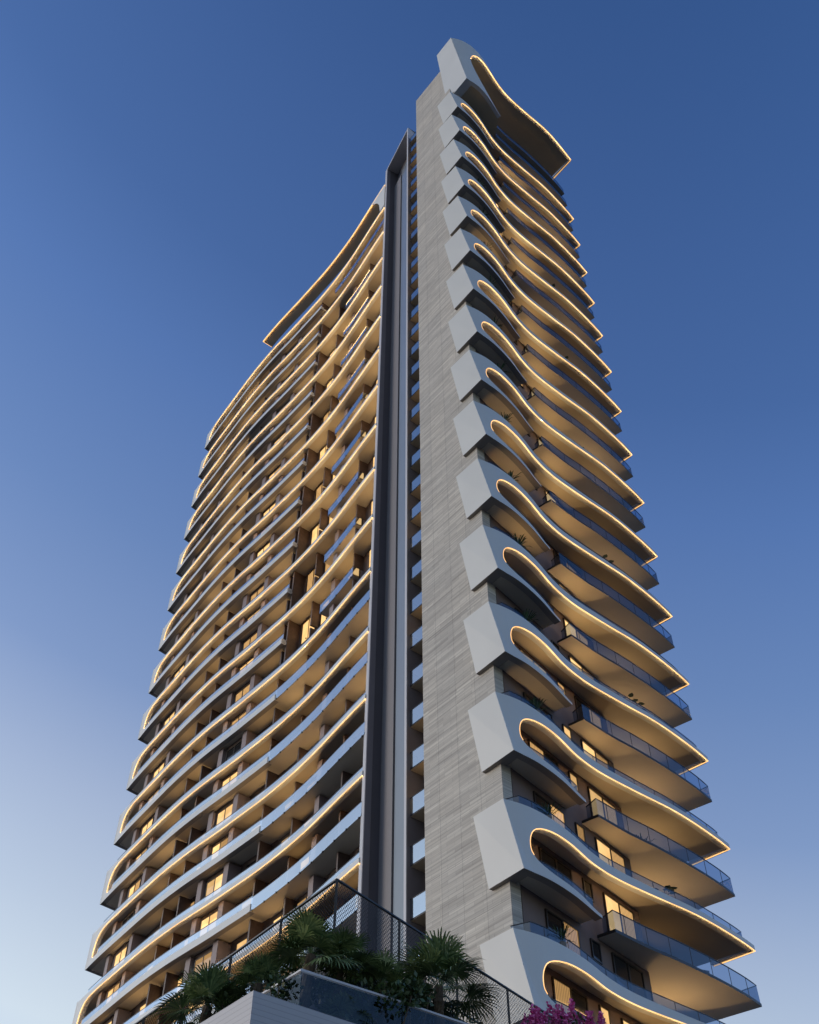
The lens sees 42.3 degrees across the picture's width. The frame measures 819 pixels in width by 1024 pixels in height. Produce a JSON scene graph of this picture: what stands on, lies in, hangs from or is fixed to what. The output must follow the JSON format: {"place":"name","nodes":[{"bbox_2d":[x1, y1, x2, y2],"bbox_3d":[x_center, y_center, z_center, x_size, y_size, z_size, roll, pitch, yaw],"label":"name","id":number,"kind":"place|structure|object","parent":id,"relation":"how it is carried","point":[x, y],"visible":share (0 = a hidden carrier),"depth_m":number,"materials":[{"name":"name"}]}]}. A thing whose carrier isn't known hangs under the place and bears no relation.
{"place":"outdoors","nodes":[
{"label":"outdoors","id":0,"kind":"place"},
{"bbox_2d":[200,958,468,1023],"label":"podium","id":1,"kind":"object","parent":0,"point":[254,1007],"visible":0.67,"depth_m":18.42,"materials":[{"name":"grey concrete"}]},
{"bbox_2d":[149,960,246,1023],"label":"fan palm","id":2,"kind":"object","parent":1,"relation":"on","point":[206,983],"visible":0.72,"depth_m":22.08,"materials":[{"name":"green plant"}]},
{"bbox_2d":[204,990,276,1013],"bbox_3d":[-3.507,10.793,21.470,1.498,2.393,1.046,0,-48,0],"label":"shrub","id":3,"kind":"object","parent":1,"relation":"on","point":[219,1004],"visible":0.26,"depth_m":21.84,"materials":[{"name":"green plant"}]},
{"bbox_2d":[223,951,285,1005],"bbox_3d":[-3.182,10.475,21.524,1.280,2.913,1.456,-10,-49,9],"label":"fan palm","id":4,"kind":"object","parent":1,"relation":"on","point":[257,973],"visible":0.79,"depth_m":22.04,"materials":[{"name":"green plant"}]},
{"bbox_2d":[264,973,302,1004],"bbox_3d":[-2.432,9.541,19.872,0.813,1.696,0.721,14,-49,-12],"label":"leafy shrub","id":5,"kind":"object","parent":1,"relation":"on","point":[289,987],"visible":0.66,"depth_m":20.16,"materials":[{"name":"green plant"}]},
{"bbox_2d":[265,905,359,1007],"bbox_3d":[-1.804,9.400,20.691,1.951,3.123,2.049,-29,-54,24],"label":"fan palm","id":6,"kind":"object","parent":1,"relation":"on","point":[309,934],"visible":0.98,"depth_m":21.14,"materials":[{"name":"green plant"}]},
{"bbox_2d":[270,958,368,1012],"bbox_3d":[-1.816,9.881,20.595,1.976,2.318,0.884,-8,-48,7],"label":"shrub","id":7,"kind":"object","parent":1,"relation":"on","point":[330,988],"visible":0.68,"depth_m":21.07,"materials":[{"name":"green plant"}]},
{"bbox_2d":[134,878,552,1023],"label":"fence","id":8,"kind":"object","parent":1,"relation":"on","point":[336,881],"visible":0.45,"depth_m":24.74,"materials":[{"name":"black metal"}]},
{"bbox_2d":[316,990,375,1023],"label":"shrub","id":9,"kind":"object","parent":1,"relation":"on","point":[342,1005],"visible":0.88,"depth_m":20.32,"materials":[{"name":"green plant"}]},
{"bbox_2d":[312,925,386,1015],"bbox_3d":[-1.311,9.755,20.941,1.530,3.009,1.866,26,-53,-22],"label":"fan palm","id":10,"kind":"object","parent":1,"relation":"on","point":[364,959],"visible":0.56,"depth_m":21.45,"materials":[{"name":"green plant"}]},
{"bbox_2d":[262,969,467,1023],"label":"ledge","id":11,"kind":"object","parent":1,"relation":"on","point":[291,976],"visible":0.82,"depth_m":20.53,"materials":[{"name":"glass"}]},
{"bbox_2d":[251,931,482,1023],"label":"hedge","id":12,"kind":"object","parent":1,"relation":"on","point":[414,1018],"visible":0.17,"depth_m":22.72,"materials":[{"name":"green plant"}]},
{"bbox_2d":[360,948,415,1023],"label":"fan palm","id":13,"kind":"object","parent":1,"relation":"on","point":[392,975],"visible":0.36,"depth_m":21.73,"materials":[{"name":"green plant"}]},
{"bbox_2d":[344,976,431,1023],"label":"shrub","id":14,"kind":"object","parent":1,"relation":"on","point":[370,1006],"visible":0.85,"depth_m":20.86,"materials":[{"name":"green plant"}]},
{"bbox_2d":[387,971,440,1023],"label":"shrub","id":15,"kind":"object","parent":1,"relation":"on","point":[421,984],"visible":0.45,"depth_m":21.86,"materials":[{"name":"green plant"}]},
{"bbox_2d":[394,927,504,1023],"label":"fan palm","id":16,"kind":"object","parent":1,"relation":"on","point":[439,956],"visible":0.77,"depth_m":23.04,"materials":[{"name":"green plant"}]},
{"bbox_2d":[520,998,606,1023],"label":"flowering shrub","id":17,"kind":"object","parent":1,"relation":"on","point":[537,1016],"visible":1,"depth_m":22.73,"materials":[{"name":"purple plant"}]},
{"bbox_2d":[0,0,818,1023],"label":"sky","id":18,"kind":"structure","parent":0,"point":[176,176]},
{"bbox_2d":[72,38,761,1023],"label":"apartment tower","id":19,"kind":"structure","parent":0,"point":[360,664],"depth_m":78.92,"materials":[{"name":"grey concrete"}]},
{"bbox_2d":[193,950,211,974],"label":"balcony window","id":20,"kind":"structure","parent":19,"relation":"in","point":[205,958],"depth_m":77.92,"materials":[{"name":"beige glass"}]},
{"bbox_2d":[200,910,217,929],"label":"balcony window","id":21,"kind":"structure","parent":19,"relation":"in","point":[212,917],"depth_m":80.31,"materials":[{"name":"yellow glass"}]},
{"bbox_2d":[205,872,222,896],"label":"balcony window","id":22,"kind":"structure","parent":19,"relation":"in","point":[216,882],"depth_m":82.47,"materials":[{"name":"yellow glass"}]},
{"bbox_2d":[211,837,227,854],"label":"balcony window","id":23,"kind":"structure","parent":19,"relation":"in","point":[225,841],"depth_m":84.97,"materials":[{"name":"yellow glass"}]},
{"bbox_2d":[216,803,232,824],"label":"balcony window","id":24,"kind":"structure","parent":19,"relation":"in","point":[227,811],"depth_m":87.10,"materials":[{"name":"yellow glass"}]},
{"bbox_2d":[236,937,246,949],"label":"balcony window","id":25,"kind":"structure","parent":19,"relation":"in","point":[244,941],"depth_m":76.56,"materials":[{"name":"yellow glass"}]},
{"bbox_2d":[246,858,256,868],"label":"balcony window","id":26,"kind":"structure","parent":19,"relation":"in","point":[254,861],"depth_m":81.20,"materials":[{"name":"black glass"}]},
{"bbox_2d":[273,914,282,922],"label":"balcony window","id":27,"kind":"structure","parent":19,"relation":"in","point":[281,915],"depth_m":74.26,"materials":[{"name":"yellow glass"}]},
{"bbox_2d":[296,895,307,906],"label":"balcony window","id":28,"kind":"structure","parent":19,"relation":"in","point":[305,897],"depth_m":72.59,"materials":[{"name":"yellow glass"}]},
{"bbox_2d":[501,412,512,421],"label":"potted plant","id":29,"kind":"object","parent":19,"relation":"on","point":[505,417],"visible":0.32,"depth_m":73.63,"materials":[{"name":"green plant"}]},
{"bbox_2d":[508,470,521,480],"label":"potted plant","id":30,"kind":"object","parent":19,"relation":"on","point":[511,473],"visible":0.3,"depth_m":69.16,"materials":[{"name":"green plant"}]},
{"bbox_2d":[514,533,532,547],"bbox_3d":[6.544,1.978,64.519,1.534,1.266,1.935,-21,-51,18],"label":"potted plant","id":31,"kind":"object","parent":19,"relation":"on","point":[519,539],"visible":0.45,"depth_m":64.44,"materials":[{"name":"green plant"}]},
{"bbox_2d":[522,609,537,622],"bbox_3d":[6.616,6.161,59.932,1.612,1.251,1.868,0,-48,0],"label":"potted plant","id":32,"kind":"object","parent":19,"relation":"on","point":[529,618],"visible":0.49,"depth_m":59.85,"materials":[{"name":"green plant"}]},
{"bbox_2d":[518,648,546,671],"bbox_3d":[7.046,9.325,59.475,0.120,2.550,2.700,-32,-55,25],"label":"window","id":33,"kind":"structure","parent":19,"relation":"in","point":[520,649],"depth_m":60.01,"materials":[{"name":"black glass"}]},
{"bbox_2d":[523,692,552,719],"bbox_3d":[7.046,11.403,57.175,0.120,2.550,2.700,-32,-55,25],"label":"window","id":34,"kind":"structure","parent":19,"relation":"in","point":[525,695],"depth_m":58.16,"materials":[{"name":"black glass"}]},
{"bbox_2d":[530,696,547,711],"bbox_3d":[6.597,10.287,55.307,1.507,1.256,1.543,-23,-52,20],"label":"potted plant","id":35,"kind":"object","parent":19,"relation":"on","point":[535,702],"visible":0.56,"depth_m":55.25,"materials":[{"name":"green plant"}]},
{"bbox_2d":[528,739,558,766],"bbox_3d":[7.046,13.482,54.875,0.120,2.550,2.700,-32,-55,25],"label":"window","id":36,"kind":"structure","parent":19,"relation":"in","point":[530,743],"depth_m":55.60,"materials":[{"name":"beige glass"}]},
{"bbox_2d":[533,791,565,823],"bbox_3d":[7.046,15.560,52.575,0.120,2.550,2.700,-32,-55,25],"label":"window","id":37,"kind":"structure","parent":19,"relation":"in","point":[537,798],"depth_m":53.31,"materials":[{"name":"beige glass"}]},
{"bbox_2d":[538,801,563,818],"bbox_3d":[6.535,14.495,50.702,1.745,1.178,1.684,12,-49,-10],"label":"potted plant","id":38,"kind":"object","parent":19,"relation":"on","point":[549,810],"visible":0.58,"depth_m":50.57,"materials":[{"name":"green plant"}]},
{"bbox_2d":[538,847,572,880],"bbox_3d":[7.046,17.639,50.275,0.120,2.550,2.700,-32,-55,25],"label":"window","id":39,"kind":"structure","parent":19,"relation":"in","point":[544,856],"depth_m":50.94,"materials":[{"name":"brown glass"}]},
{"bbox_2d":[551,640,559,650],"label":"small window","id":40,"kind":"structure","parent":19,"relation":"in","point":[557,646],"depth_m":64.04,"materials":[{"name":"black glass"}]},
{"bbox_2d":[556,680,565,695],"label":"small window","id":41,"kind":"structure","parent":19,"relation":"in","point":[562,686],"depth_m":61.74,"materials":[{"name":"brown glass"}]},
{"bbox_2d":[544,908,580,947],"bbox_3d":[7.046,19.717,47.975,0.120,2.550,2.700,-32,-55,25],"label":"window","id":42,"kind":"structure","parent":19,"relation":"in","point":[551,919],"depth_m":48.62,"materials":[{"name":"glass"}]},
{"bbox_2d":[551,924,573,946],"bbox_3d":[6.586,18.585,46.088,1.538,1.247,1.723,0,-48,0],"label":"potted plant","id":43,"kind":"object","parent":19,"relation":"on","point":[562,942],"visible":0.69,"depth_m":45.99,"materials":[{"name":"green plant"}]},
{"bbox_2d":[563,618,568,626],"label":"window","id":44,"kind":"structure","parent":19,"relation":"in","point":[565,622],"depth_m":67.10,"materials":[{"name":"yellow glass"}]},
{"bbox_2d":[562,724,571,738],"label":"small window","id":45,"kind":"structure","parent":19,"relation":"in","point":[564,728],"depth_m":59.35,"materials":[{"name":"yellow glass"}]},
{"bbox_2d":[551,976,588,1015],"bbox_3d":[7.046,21.796,45.675,0.120,2.550,2.700,-32,-55,25],"label":"window","id":46,"kind":"structure","parent":19,"relation":"in","point":[562,992],"depth_m":46.27,"materials":[{"name":"beige glass"}]},
{"bbox_2d":[568,771,579,792],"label":"small window","id":47,"kind":"structure","parent":19,"relation":"in","point":[574,778],"depth_m":57.03,"materials":[{"name":"yellow glass"}]},
{"bbox_2d":[574,822,585,841],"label":"small window","id":48,"kind":"structure","parent":19,"relation":"in","point":[580,831],"depth_m":54.66,"materials":[{"name":"beige glass"}]},
{"bbox_2d":[568,655,591,675],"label":"sliding door","id":49,"kind":"structure","parent":19,"relation":"in","point":[570,658],"depth_m":65.26,"materials":[{"name":"yellow glass"}]},
{"bbox_2d":[574,696,591,709],"bbox_3d":[10.662,12.544,62.384,0.120,2.550,2.800,-32,-55,25],"label":"sliding door","id":50,"kind":"structure","parent":19,"relation":"in","point":[577,701],"depth_m":62.58,"materials":[{"name":"glass"}]},
{"bbox_2d":[582,877,594,902],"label":"small window","id":51,"kind":"structure","parent":19,"relation":"in","point":[587,886],"depth_m":52.34,"materials":[{"name":"black glass"}]},
{"bbox_2d":[580,739,608,764],"bbox_3d":[10.662,14.623,60.084,0.120,2.550,2.800,-32,-55,25],"label":"sliding door","id":52,"kind":"structure","parent":19,"relation":"in","point":[584,745],"depth_m":60.70,"materials":[{"name":"yellow glass"}]},
{"bbox_2d":[589,938,602,964],"bbox_3d":[8.820,20.774,49.975,0.120,1.000,0.800,-32,-55,25],"label":"small window","id":53,"kind":"structure","parent":19,"relation":"in","point":[596,953],"depth_m":49.95,"materials":[{"name":"black glass"}]},
{"bbox_2d":[587,786,615,808],"bbox_3d":[10.662,16.701,57.784,0.120,2.550,2.800,-32,-55,25],"label":"sliding door","id":54,"kind":"structure","parent":19,"relation":"in","point":[592,794],"depth_m":58.22,"materials":[{"name":"yellow glass"}]},
{"bbox_2d":[598,1004,610,1023],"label":"small window","id":55,"kind":"structure","parent":19,"relation":"in","point":[601,1008],"depth_m":47.85,"materials":[{"name":"yellow glass"}]},
{"bbox_2d":[594,837,625,866],"bbox_3d":[10.662,18.780,55.484,0.120,2.550,2.800,-32,-55,25],"label":"sliding door","id":56,"kind":"structure","parent":19,"relation":"in","point":[601,847],"depth_m":56.07,"materials":[{"name":"yellow glass"}]},
{"bbox_2d":[602,892,634,920],"bbox_3d":[10.662,20.858,53.184,0.120,2.550,2.800,-32,-55,25],"label":"sliding door","id":57,"kind":"structure","parent":19,"relation":"in","point":[610,904],"depth_m":53.70,"materials":[{"name":"yellow glass"}]},
{"bbox_2d":[620,1018,631,1023],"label":"sliding door","id":58,"kind":"structure","parent":19,"relation":"in","point":[623,1021],"depth_m":48.83,"materials":[{"name":"yellow glass"}]},
{"bbox_2d":[611,952,645,988],"bbox_3d":[10.662,22.937,50.884,0.120,2.550,2.800,-32,-55,25],"label":"sliding door","id":59,"kind":"structure","parent":19,"relation":"in","point":[622,968],"depth_m":51.41,"materials":[{"name":"black glass"}]},
{"bbox_2d":[628,693,643,704],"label":"potted plant","id":60,"kind":"object","parent":19,"relation":"on","point":[635,700],"visible":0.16,"depth_m":65.55,"materials":[{"name":"green plant"}]},
{"bbox_2d":[665,885,677,891],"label":"potted plant","id":61,"kind":"object","parent":19,"relation":"on","point":[670,887],"visible":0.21,"depth_m":56.50,"materials":[{"name":"green plant"}]}
]}

